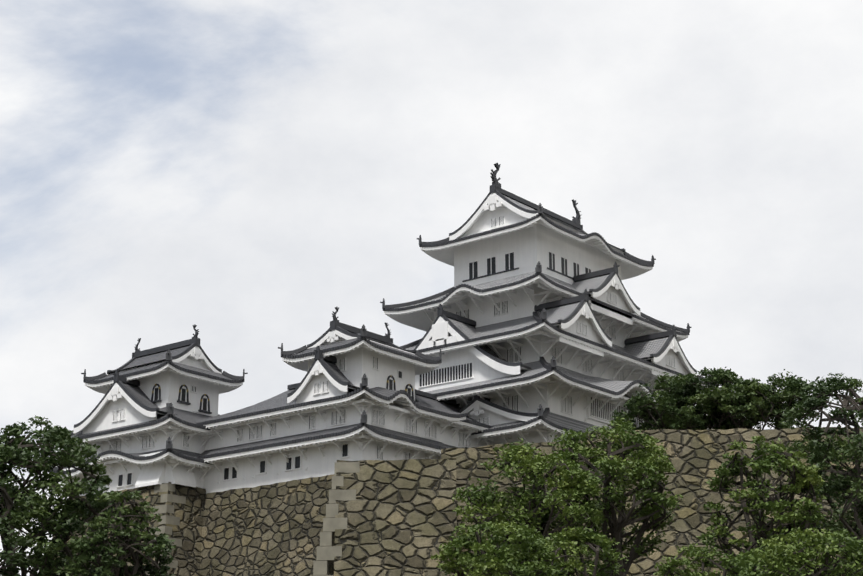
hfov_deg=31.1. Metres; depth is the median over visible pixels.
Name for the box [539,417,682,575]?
tree
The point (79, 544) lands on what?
low tree
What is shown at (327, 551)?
stone corner blocks
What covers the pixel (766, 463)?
tree
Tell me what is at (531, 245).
castle plaster walls
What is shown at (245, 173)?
sky
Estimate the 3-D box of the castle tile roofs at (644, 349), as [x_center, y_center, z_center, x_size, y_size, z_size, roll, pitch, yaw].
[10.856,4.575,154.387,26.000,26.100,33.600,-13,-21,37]
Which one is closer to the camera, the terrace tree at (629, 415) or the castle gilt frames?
the terrace tree at (629, 415)
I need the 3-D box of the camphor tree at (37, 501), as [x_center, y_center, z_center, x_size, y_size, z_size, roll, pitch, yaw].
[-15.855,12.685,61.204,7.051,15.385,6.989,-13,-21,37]
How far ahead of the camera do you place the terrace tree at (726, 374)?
119.83 m
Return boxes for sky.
[0,0,862,575]
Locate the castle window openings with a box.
[110,217,650,485]
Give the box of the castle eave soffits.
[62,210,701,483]
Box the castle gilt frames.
[152,375,412,401]
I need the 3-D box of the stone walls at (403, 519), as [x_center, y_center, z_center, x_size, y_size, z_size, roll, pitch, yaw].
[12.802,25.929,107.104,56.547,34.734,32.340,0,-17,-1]
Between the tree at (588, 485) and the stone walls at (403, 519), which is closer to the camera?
the tree at (588, 485)
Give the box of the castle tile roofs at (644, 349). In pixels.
[398,195,699,432]
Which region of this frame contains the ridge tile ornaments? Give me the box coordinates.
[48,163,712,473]
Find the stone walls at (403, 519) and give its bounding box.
[328,427,862,575]
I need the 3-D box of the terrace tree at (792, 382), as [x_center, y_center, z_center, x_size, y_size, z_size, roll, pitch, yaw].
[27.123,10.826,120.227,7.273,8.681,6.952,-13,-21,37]
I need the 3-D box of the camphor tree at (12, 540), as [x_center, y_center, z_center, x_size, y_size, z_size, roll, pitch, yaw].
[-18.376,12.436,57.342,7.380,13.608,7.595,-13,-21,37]
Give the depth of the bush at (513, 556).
66.52 m
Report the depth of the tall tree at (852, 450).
80.05 m
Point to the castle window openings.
(288, 467)
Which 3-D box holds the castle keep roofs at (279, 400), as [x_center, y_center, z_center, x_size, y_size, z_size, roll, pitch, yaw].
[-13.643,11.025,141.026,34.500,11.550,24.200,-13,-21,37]
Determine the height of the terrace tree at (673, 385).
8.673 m
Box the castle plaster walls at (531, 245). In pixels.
[61,193,715,495]
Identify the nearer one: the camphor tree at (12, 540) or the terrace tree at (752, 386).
the camphor tree at (12, 540)
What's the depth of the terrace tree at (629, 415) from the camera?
120.30 m
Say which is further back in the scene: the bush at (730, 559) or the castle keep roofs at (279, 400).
the castle keep roofs at (279, 400)
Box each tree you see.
[0,415,118,575]
[0,460,40,575]
[64,489,176,575]
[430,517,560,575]
[451,438,604,575]
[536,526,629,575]
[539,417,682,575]
[606,400,668,431]
[624,372,712,429]
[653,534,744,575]
[660,367,757,429]
[700,376,780,429]
[701,435,827,575]
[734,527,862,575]
[741,369,824,428]
[771,373,862,575]
[825,422,862,552]
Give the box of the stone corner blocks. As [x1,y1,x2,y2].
[146,462,359,575]
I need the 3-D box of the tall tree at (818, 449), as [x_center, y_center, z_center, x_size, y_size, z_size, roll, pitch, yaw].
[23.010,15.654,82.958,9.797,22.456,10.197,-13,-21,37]
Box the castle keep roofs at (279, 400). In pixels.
[69,331,479,467]

